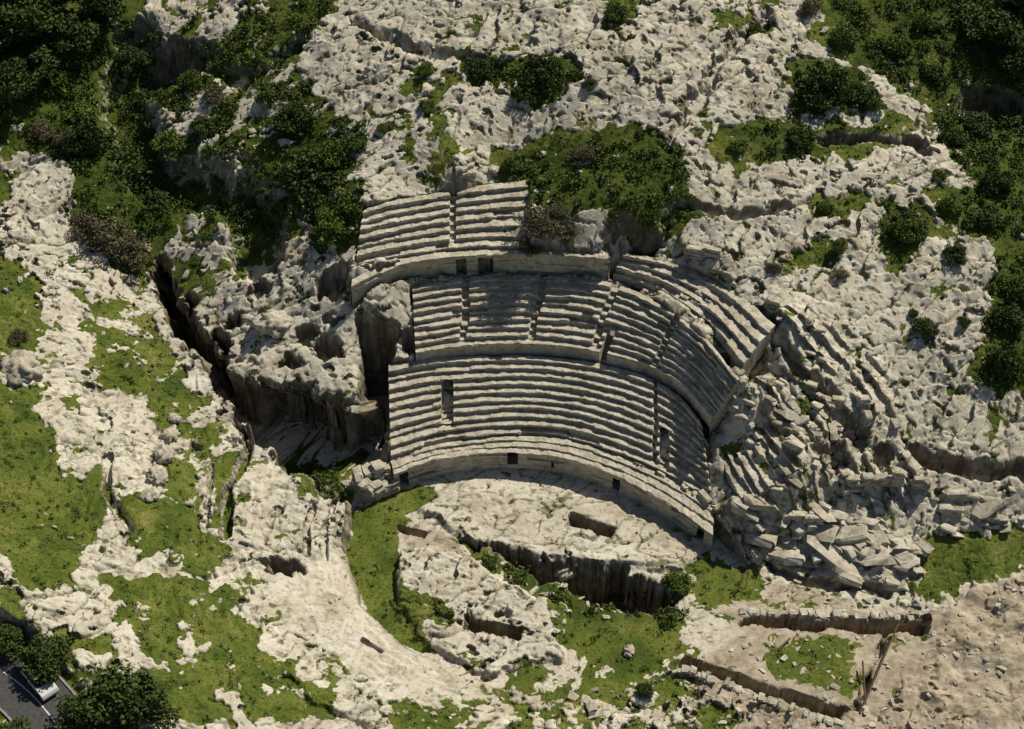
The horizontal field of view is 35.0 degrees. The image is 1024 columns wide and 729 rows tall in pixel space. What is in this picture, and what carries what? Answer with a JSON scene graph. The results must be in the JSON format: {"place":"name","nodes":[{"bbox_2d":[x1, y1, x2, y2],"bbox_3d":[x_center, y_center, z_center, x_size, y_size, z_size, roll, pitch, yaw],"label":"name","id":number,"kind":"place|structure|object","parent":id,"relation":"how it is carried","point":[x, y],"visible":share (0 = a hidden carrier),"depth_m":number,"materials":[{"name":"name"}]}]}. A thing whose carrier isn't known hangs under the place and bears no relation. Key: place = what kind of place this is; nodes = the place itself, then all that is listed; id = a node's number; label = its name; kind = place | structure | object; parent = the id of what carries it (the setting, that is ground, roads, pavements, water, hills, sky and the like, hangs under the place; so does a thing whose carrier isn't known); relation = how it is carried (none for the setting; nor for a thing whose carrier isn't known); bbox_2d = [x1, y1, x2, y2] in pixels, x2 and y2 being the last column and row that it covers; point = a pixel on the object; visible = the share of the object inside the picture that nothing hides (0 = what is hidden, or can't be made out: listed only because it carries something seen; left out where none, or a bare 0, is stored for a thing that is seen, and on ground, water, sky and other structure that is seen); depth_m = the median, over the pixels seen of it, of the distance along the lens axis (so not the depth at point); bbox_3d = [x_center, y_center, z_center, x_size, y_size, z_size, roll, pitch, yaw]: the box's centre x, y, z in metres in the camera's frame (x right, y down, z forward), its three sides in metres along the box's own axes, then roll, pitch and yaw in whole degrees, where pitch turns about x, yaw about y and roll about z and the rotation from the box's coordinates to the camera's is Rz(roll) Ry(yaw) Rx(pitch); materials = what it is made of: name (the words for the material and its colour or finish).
{"place":"outdoors","nodes":[
{"label":"outdoors","id":0,"kind":"place"},
{"bbox_2d":[0,648,86,728],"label":"road","id":1,"kind":"structure","parent":0,"point":[16,698],"depth_m":150.08,"materials":[{"name":"grey asphalt"}]},
{"bbox_2d":[20,667,58,700],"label":"parked car","id":2,"kind":"object","parent":1,"relation":"on","point":[45,691],"visible":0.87,"depth_m":149.98,"materials":[{"name":"grey paint"}]},
{"bbox_2d":[0,0,1023,728],"bbox_3d":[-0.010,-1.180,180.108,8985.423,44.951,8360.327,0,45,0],"label":"hillside terrain","id":3,"kind":"structure","parent":0,"point":[330,408],"depth_m":178.47,"materials":[{"name":"stone"}]},
{"bbox_2d":[0,619,30,661],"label":"broadleaf tree","id":4,"kind":"object","parent":3,"relation":"on","point":[12,637],"visible":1,"depth_m":152.99,"materials":[{"name":"green plant"}]},
{"bbox_2d":[0,715,35,728],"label":"broadleaf tree","id":5,"kind":"object","parent":3,"relation":"on","point":[17,722],"visible":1,"depth_m":146.40,"materials":[{"name":"green plant"}]},
{"bbox_2d":[0,56,39,104],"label":"broadleaf tree","id":6,"kind":"object","parent":3,"relation":"on","point":[12,82],"visible":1,"depth_m":197.01,"materials":[{"name":"green plant"}]},
{"bbox_2d":[0,349,46,384],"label":"boulder","id":7,"kind":"object","parent":3,"relation":"on","point":[20,366],"visible":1,"depth_m":175.72,"materials":[{"name":"stone"}]},
{"bbox_2d":[0,0,70,41],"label":"broadleaf tree","id":8,"kind":"object","parent":3,"relation":"on","point":[27,18],"visible":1,"depth_m":199.91,"materials":[{"name":"green plant"}]},
{"bbox_2d":[9,42,61,83],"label":"broadleaf tree","id":9,"kind":"object","parent":3,"relation":"on","point":[43,58],"visible":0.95,"depth_m":199.84,"materials":[{"name":"green plant"}]},
{"bbox_2d":[29,118,56,142],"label":"dry bush","id":10,"kind":"object","parent":3,"relation":"on","point":[39,131],"visible":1,"depth_m":198.13,"materials":[{"name":"brown plant"}]},
{"bbox_2d":[16,633,71,684],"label":"broadleaf tree","id":11,"kind":"object","parent":3,"relation":"on","point":[41,659],"visible":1,"depth_m":150.74,"materials":[{"name":"green plant"}]},
{"bbox_2d":[44,70,79,96],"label":"shrub","id":12,"kind":"object","parent":3,"relation":"on","point":[66,80],"visible":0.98,"depth_m":201.35,"materials":[{"name":"green plant"}]},
{"bbox_2d":[51,12,100,53],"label":"broadleaf tree","id":13,"kind":"object","parent":3,"relation":"on","point":[74,32],"visible":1,"depth_m":201.17,"materials":[{"name":"green plant"}]},
{"bbox_2d":[63,99,101,127],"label":"shrub","id":14,"kind":"object","parent":3,"relation":"on","point":[83,111],"visible":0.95,"depth_m":199.56,"materials":[{"name":"green plant"}]},
{"bbox_2d":[64,209,104,240],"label":"dry bush","id":15,"kind":"object","parent":3,"relation":"on","point":[83,221],"visible":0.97,"depth_m":191.12,"materials":[{"name":"brown plant"}]},
{"bbox_2d":[54,687,115,728],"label":"broadleaf tree","id":16,"kind":"object","parent":3,"relation":"on","point":[68,709],"visible":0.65,"depth_m":146.19,"materials":[{"name":"green plant"}]},
{"bbox_2d":[63,120,117,156],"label":"bush","id":17,"kind":"object","parent":3,"relation":"on","point":[91,139],"visible":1,"depth_m":196.24,"materials":[{"name":"green plant"}]},
{"bbox_2d":[75,0,127,18],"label":"broadleaf tree","id":18,"kind":"object","parent":3,"relation":"on","point":[110,7],"visible":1,"depth_m":203.20,"materials":[{"name":"green plant"}]},
{"bbox_2d":[77,215,138,258],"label":"dry bush","id":19,"kind":"object","parent":3,"relation":"on","point":[102,237],"visible":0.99,"depth_m":190.16,"materials":[{"name":"brown plant"}]},
{"bbox_2d":[74,659,163,728],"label":"broadleaf tree","id":20,"kind":"object","parent":3,"relation":"on","point":[118,695],"visible":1,"depth_m":145.66,"materials":[{"name":"green plant"}]},
{"bbox_2d":[106,236,150,271],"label":"dry bush","id":21,"kind":"object","parent":3,"relation":"on","point":[133,251],"visible":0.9,"depth_m":190.38,"materials":[{"name":"brown plant"}]},
{"bbox_2d":[108,42,152,73],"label":"broadleaf tree","id":22,"kind":"object","parent":3,"relation":"on","point":[130,56],"visible":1,"depth_m":204.81,"materials":[{"name":"green plant"}]},
{"bbox_2d":[115,150,161,190],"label":"bush","id":23,"kind":"object","parent":3,"relation":"on","point":[137,167],"visible":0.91,"depth_m":196.50,"materials":[{"name":"green plant"}]},
{"bbox_2d":[134,88,155,110],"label":"broadleaf tree","id":24,"kind":"object","parent":3,"relation":"on","point":[142,96],"visible":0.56,"depth_m":204.48,"materials":[{"name":"green plant"}]},
{"bbox_2d":[139,485,162,501],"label":"boulder","id":25,"kind":"object","parent":3,"relation":"on","point":[152,493],"visible":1,"depth_m":167.70,"materials":[{"name":"stone"}]},
{"bbox_2d":[122,682,180,728],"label":"broadleaf tree","id":26,"kind":"object","parent":3,"relation":"on","point":[158,718],"visible":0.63,"depth_m":146.62,"materials":[{"name":"green plant"}]},
{"bbox_2d":[136,187,169,223],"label":"bush","id":27,"kind":"object","parent":3,"relation":"on","point":[156,199],"visible":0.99,"depth_m":194.43,"materials":[{"name":"green plant"}]},
{"bbox_2d":[143,463,168,486],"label":"boulder","id":28,"kind":"object","parent":3,"relation":"on","point":[156,475],"visible":1,"depth_m":169.77,"materials":[{"name":"stone"}]},
{"bbox_2d":[153,443,174,464],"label":"boulder","id":29,"kind":"object","parent":3,"relation":"on","point":[163,453],"visible":1,"depth_m":171.81,"materials":[{"name":"stone"}]},
{"bbox_2d":[149,128,188,161],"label":"shrub","id":30,"kind":"object","parent":3,"relation":"on","point":[169,142],"visible":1,"depth_m":196.00,"materials":[{"name":"green plant"}]},
{"bbox_2d":[175,69,205,94],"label":"shrub","id":31,"kind":"object","parent":3,"relation":"on","point":[192,78],"visible":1,"depth_m":199.25,"materials":[{"name":"green plant"}]},
{"bbox_2d":[188,114,220,137],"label":"bush","id":32,"kind":"object","parent":3,"relation":"on","point":[202,124],"visible":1,"depth_m":196.26,"materials":[{"name":"green plant"}]},
{"bbox_2d":[199,84,223,105],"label":"dry bush","id":33,"kind":"object","parent":3,"relation":"on","point":[209,94],"visible":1,"depth_m":197.74,"materials":[{"name":"brown plant"}]},
{"bbox_2d":[228,202,259,223],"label":"bush","id":34,"kind":"object","parent":3,"relation":"on","point":[241,209],"visible":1,"depth_m":193.16,"materials":[{"name":"green plant"}]},
{"bbox_2d":[254,85,279,106],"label":"shrub","id":35,"kind":"object","parent":3,"relation":"on","point":[267,95],"visible":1,"depth_m":195.54,"materials":[{"name":"green plant"}]},
{"bbox_2d":[251,310,291,338],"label":"boulder","id":36,"kind":"object","parent":3,"relation":"on","point":[275,324],"visible":1,"depth_m":182.12,"materials":[{"name":"stone"}]},
{"bbox_2d":[266,196,290,220],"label":"shrub","id":37,"kind":"object","parent":3,"relation":"on","point":[280,212],"visible":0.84,"depth_m":189.82,"materials":[{"name":"green plant"}]},
{"bbox_2d":[270,99,316,132],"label":"bush","id":38,"kind":"object","parent":3,"relation":"on","point":[296,113],"visible":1,"depth_m":192.76,"materials":[{"name":"green plant"}]},
{"bbox_2d":[276,147,340,206],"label":"bush","id":39,"kind":"object","parent":3,"relation":"on","point":[309,167],"visible":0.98,"depth_m":187.83,"materials":[{"name":"green plant"}]},
{"bbox_2d":[309,470,344,495],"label":"bush","id":40,"kind":"object","parent":3,"relation":"on","point":[315,477],"visible":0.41,"depth_m":178.08,"materials":[{"name":"green plant"}]},
{"bbox_2d":[310,216,352,247],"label":"shrub","id":41,"kind":"object","parent":3,"relation":"on","point":[339,231],"visible":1,"depth_m":183.91,"materials":[{"name":"green plant"}]},
{"bbox_2d":[318,137,353,168],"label":"shrub","id":42,"kind":"object","parent":3,"relation":"on","point":[332,153],"visible":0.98,"depth_m":188.44,"materials":[{"name":"green plant"}]},
{"bbox_2d":[338,131,370,154],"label":"bush","id":43,"kind":"object","parent":3,"relation":"on","point":[350,140],"visible":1,"depth_m":188.91,"materials":[{"name":"green plant"}]},
{"bbox_2d":[352,459,393,481],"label":"masonry pier","id":44,"kind":"structure","parent":3,"relation":"on","point":[379,469],"depth_m":178.09,"materials":[{"name":"stone"}]},
{"bbox_2d":[350,477,400,504],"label":"masonry pier","id":45,"kind":"structure","parent":3,"relation":"on","point":[367,489],"depth_m":177.80,"materials":[{"name":"stone"}]},
{"bbox_2d":[468,58,495,80],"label":"bush","id":46,"kind":"object","parent":3,"relation":"on","point":[482,68],"visible":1,"depth_m":190.68,"materials":[{"name":"green plant"}]},
{"bbox_2d":[8,15,960,309],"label":"hillside shrubs","id":47,"kind":"object","parent":3,"relation":"on","point":[780,183],"visible":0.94,"depth_m":187.79,"materials":[{"name":"green plant"}]},
{"bbox_2d":[459,164,517,180],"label":"rocks","id":48,"kind":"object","parent":3,"relation":"on","point":[492,169],"depth_m":186.86,"materials":[{"name":"stone"}]},
{"bbox_2d":[0,0,1010,728],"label":"rock weeds","id":49,"kind":"object","parent":3,"relation":"on","point":[448,388],"visible":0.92,"depth_m":177.74,"materials":[{"name":"green plant"}]},
{"bbox_2d":[0,0,1023,728],"bbox_3d":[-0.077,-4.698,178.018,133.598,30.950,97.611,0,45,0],"label":"scrub thicket","id":50,"kind":"object","parent":3,"relation":"on","point":[984,154],"visible":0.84,"depth_m":194.17,"materials":[{"name":"green plant"}]},
{"bbox_2d":[0,0,1023,728],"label":"weeds","id":51,"kind":"object","parent":3,"relation":"on","point":[238,678],"visible":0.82,"depth_m":177.40,"materials":[{"name":"green plant"}]},
{"bbox_2d":[0,0,1023,728],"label":"grass tufts","id":52,"kind":"object","parent":3,"relation":"on","point":[428,486],"visible":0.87,"depth_m":176.28,"materials":[{"name":"green plant"}]},
{"bbox_2d":[499,154,526,173],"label":"shrub","id":53,"kind":"object","parent":3,"relation":"on","point":[515,163],"visible":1,"depth_m":187.25,"materials":[{"name":"green plant"}]},
{"bbox_2d":[11,0,1023,728],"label":"fallen stone rubble","id":54,"kind":"object","parent":3,"relation":"on","point":[843,552],"visible":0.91,"depth_m":171.14,"materials":[{"name":"stone"}]},
{"bbox_2d":[513,79,542,103],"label":"bush","id":55,"kind":"object","parent":3,"relation":"on","point":[523,88],"visible":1,"depth_m":189.33,"materials":[{"name":"green plant"}]},
{"bbox_2d":[513,234,545,256],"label":"dry bush","id":56,"kind":"object","parent":3,"relation":"on","point":[525,242],"visible":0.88,"depth_m":183.43,"materials":[{"name":"brown plant"}]},
{"bbox_2d":[515,206,562,241],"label":"dry bush","id":57,"kind":"object","parent":3,"relation":"on","point":[541,226],"visible":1,"depth_m":181.65,"materials":[{"name":"brown plant"}]},
{"bbox_2d":[520,53,562,86],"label":"bush","id":58,"kind":"object","parent":3,"relation":"on","point":[541,68],"visible":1,"depth_m":189.85,"materials":[{"name":"green plant"}]},
{"bbox_2d":[541,202,570,224],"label":"dry bush","id":59,"kind":"object","parent":3,"relation":"on","point":[559,213],"visible":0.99,"depth_m":182.64,"materials":[{"name":"brown plant"}]},
{"bbox_2d":[555,220,582,246],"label":"dry bush","id":60,"kind":"object","parent":3,"relation":"on","point":[569,233],"visible":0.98,"depth_m":182.46,"materials":[{"name":"brown plant"}]},
{"bbox_2d":[351,180,802,550],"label":"roman amphitheatre seating","id":61,"kind":"object","parent":3,"relation":"on","point":[592,421],"visible":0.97,"depth_m":181.74,"materials":[{"name":"stone"}]},
{"bbox_2d":[566,691,598,719],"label":"ruined wall","id":62,"kind":"structure","parent":3,"relation":"on","point":[590,703],"depth_m":158.23,"materials":[{"name":"stone"}]},
{"bbox_2d":[567,144,599,167],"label":"dry bush","id":63,"kind":"object","parent":3,"relation":"on","point":[584,153],"visible":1,"depth_m":185.91,"materials":[{"name":"brown plant"}]},
{"bbox_2d":[604,0,633,22],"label":"shrub","id":64,"kind":"object","parent":3,"relation":"on","point":[618,12],"visible":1,"depth_m":193.28,"materials":[{"name":"green plant"}]},
{"bbox_2d":[660,570,696,594],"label":"shrub","id":65,"kind":"object","parent":3,"relation":"on","point":[677,581],"visible":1,"depth_m":169.53,"materials":[{"name":"green plant"}]},
{"bbox_2d":[683,245,722,261],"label":"ruined wall","id":66,"kind":"structure","parent":3,"relation":"on","point":[701,253],"depth_m":181.61,"materials":[{"name":"stone"}]},
{"bbox_2d":[713,514,764,566],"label":"ruined wall","id":67,"kind":"structure","parent":3,"relation":"on","point":[754,555],"depth_m":171.61,"materials":[{"name":"stone"}]},
{"bbox_2d":[682,665,843,726],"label":"ruined wall","id":68,"kind":"structure","parent":3,"relation":"on","point":[760,697],"depth_m":159.46,"materials":[{"name":"stone"}]},
{"bbox_2d":[765,295,827,332],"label":"ruined wall","id":69,"kind":"structure","parent":3,"relation":"on","point":[776,301],"depth_m":176.95,"materials":[{"name":"stone"}]},
{"bbox_2d":[785,126,815,149],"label":"bush","id":70,"kind":"object","parent":3,"relation":"on","point":[795,132],"visible":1,"depth_m":187.76,"materials":[{"name":"green plant"}]},
{"bbox_2d":[786,510,825,524],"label":"ruined wall","id":71,"kind":"structure","parent":3,"relation":"on","point":[793,515],"depth_m":171.28,"materials":[{"name":"stone"}]},
{"bbox_2d":[798,0,824,17],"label":"dry bush","id":72,"kind":"object","parent":3,"relation":"on","point":[807,9],"visible":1,"depth_m":196.71,"materials":[{"name":"brown plant"}]},
{"bbox_2d":[803,378,841,443],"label":"ruined wall","id":73,"kind":"structure","parent":3,"relation":"on","point":[835,435],"depth_m":174.59,"materials":[{"name":"stone"}]},
{"bbox_2d":[790,61,857,111],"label":"bush","id":74,"kind":"object","parent":3,"relation":"on","point":[834,85],"visible":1,"depth_m":190.13,"materials":[{"name":"green plant"}]},
{"bbox_2d":[738,607,926,625],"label":"ruined wall","id":75,"kind":"structure","parent":3,"relation":"on","point":[804,613],"depth_m":166.74,"materials":[{"name":"stone"}]},
{"bbox_2d":[835,464,851,499],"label":"ruined wall","id":76,"kind":"structure","parent":3,"relation":"on","point":[843,471],"depth_m":172.38,"materials":[{"name":"stone"}]},
{"bbox_2d":[825,23,862,48],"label":"shrub","id":77,"kind":"object","parent":3,"relation":"on","point":[842,34],"visible":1,"depth_m":195.40,"materials":[{"name":"green plant"}]},
{"bbox_2d":[832,394,874,449],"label":"ruined wall","id":78,"kind":"structure","parent":3,"relation":"on","point":[865,401],"depth_m":174.17,"materials":[{"name":"stone"}]},
{"bbox_2d":[844,81,875,104],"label":"bush","id":79,"kind":"object","parent":3,"relation":"on","point":[866,92],"visible":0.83,"depth_m":192.00,"materials":[{"name":"green plant"}]},
{"bbox_2d":[845,466,930,492],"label":"ruined wall","id":80,"kind":"structure","parent":3,"relation":"on","point":[896,478],"depth_m":171.98,"materials":[{"name":"stone"}]},
{"bbox_2d":[879,32,916,57],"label":"shrub","id":81,"kind":"object","parent":3,"relation":"on","point":[901,45],"visible":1,"depth_m":196.19,"materials":[{"name":"green plant"}]},
{"bbox_2d":[884,216,929,242],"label":"shrub","id":82,"kind":"object","parent":3,"relation":"on","point":[910,229],"visible":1,"depth_m":182.10,"materials":[{"name":"green plant"}]},
{"bbox_2d":[903,450,932,494],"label":"ruined wall","id":83,"kind":"structure","parent":3,"relation":"on","point":[914,466],"depth_m":172.60,"materials":[{"name":"stone"}]},
{"bbox_2d":[911,315,940,339],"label":"bush","id":84,"kind":"object","parent":3,"relation":"on","point":[928,327],"visible":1,"depth_m":177.56,"materials":[{"name":"green plant"}]},
{"bbox_2d":[910,10,942,32],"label":"shrub","id":85,"kind":"object","parent":3,"relation":"on","point":[925,18],"visible":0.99,"depth_m":198.29,"materials":[{"name":"green plant"}]},
{"bbox_2d":[919,64,946,84],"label":"bush","id":86,"kind":"object","parent":3,"relation":"on","point":[935,72],"visible":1,"depth_m":195.10,"materials":[{"name":"green plant"}]},
{"bbox_2d":[937,194,965,213],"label":"shrub","id":87,"kind":"object","parent":3,"relation":"on","point":[951,203],"visible":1,"depth_m":184.10,"materials":[{"name":"green plant"}]},
{"bbox_2d":[937,127,967,145],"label":"bush","id":88,"kind":"object","parent":3,"relation":"on","point":[956,137],"visible":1,"depth_m":189.89,"materials":[{"name":"green plant"}]},
{"bbox_2d":[942,242,967,266],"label":"bush","id":89,"kind":"object","parent":3,"relation":"on","point":[957,252],"visible":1,"depth_m":181.41,"materials":[{"name":"green plant"}]},
{"bbox_2d":[942,488,993,503],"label":"ruined wall","id":90,"kind":"structure","parent":3,"relation":"on","point":[959,494],"depth_m":172.08,"materials":[{"name":"stone"}]},
{"bbox_2d":[953,1,985,28],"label":"shrub","id":91,"kind":"object","parent":3,"relation":"on","point":[968,9],"visible":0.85,"depth_m":199.79,"materials":[{"name":"green plant"}]},
{"bbox_2d":[937,504,1008,525],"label":"ruined wall","id":92,"kind":"structure","parent":3,"relation":"on","point":[958,511],"depth_m":171.62,"materials":[{"name":"stone"}]},
{"bbox_2d":[963,111,997,137],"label":"bush","id":93,"kind":"object","parent":3,"relation":"on","point":[978,124],"visible":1,"depth_m":191.95,"materials":[{"name":"green plant"}]},
{"bbox_2d":[962,202,1009,229],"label":"bush","id":94,"kind":"object","parent":3,"relation":"on","point":[990,217],"visible":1,"depth_m":183.66,"materials":[{"name":"green plant"}]},
{"bbox_2d":[963,5,1023,49],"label":"broadleaf tree","id":95,"kind":"object","parent":3,"relation":"on","point":[1003,24],"visible":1,"depth_m":197.15,"materials":[{"name":"green plant"}]},
{"bbox_2d":[979,165,1013,194],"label":"bush","id":96,"kind":"object","parent":3,"relation":"on","point":[997,178],"visible":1,"depth_m":186.01,"materials":[{"name":"green plant"}]},
{"bbox_2d":[984,339,1023,376],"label":"bush","id":97,"kind":"object","parent":3,"relation":"on","point":[1002,354],"visible":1,"depth_m":175.67,"materials":[{"name":"green plant"}]},
{"bbox_2d":[986,110,1023,132],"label":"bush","id":98,"kind":"object","parent":3,"relation":"on","point":[1004,120],"visible":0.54,"depth_m":195.84,"materials":[{"name":"green plant"}]},
{"bbox_2d":[990,299,1023,331],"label":"bush","id":99,"kind":"object","parent":3,"relation":"on","point":[1012,313],"visible":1,"depth_m":178.05,"materials":[{"name":"green plant"}]},
{"bbox_2d":[999,42,1023,77],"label":"broadleaf tree","id":100,"kind":"object","parent":3,"relation":"on","point":[1014,60],"visible":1,"depth_m":195.41,"materials":[{"name":"green plant"}]},
{"bbox_2d":[999,274,1023,303],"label":"shrub","id":101,"kind":"object","parent":3,"relation":"on","point":[1015,287],"visible":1,"depth_m":179.79,"materials":[{"name":"green plant"}]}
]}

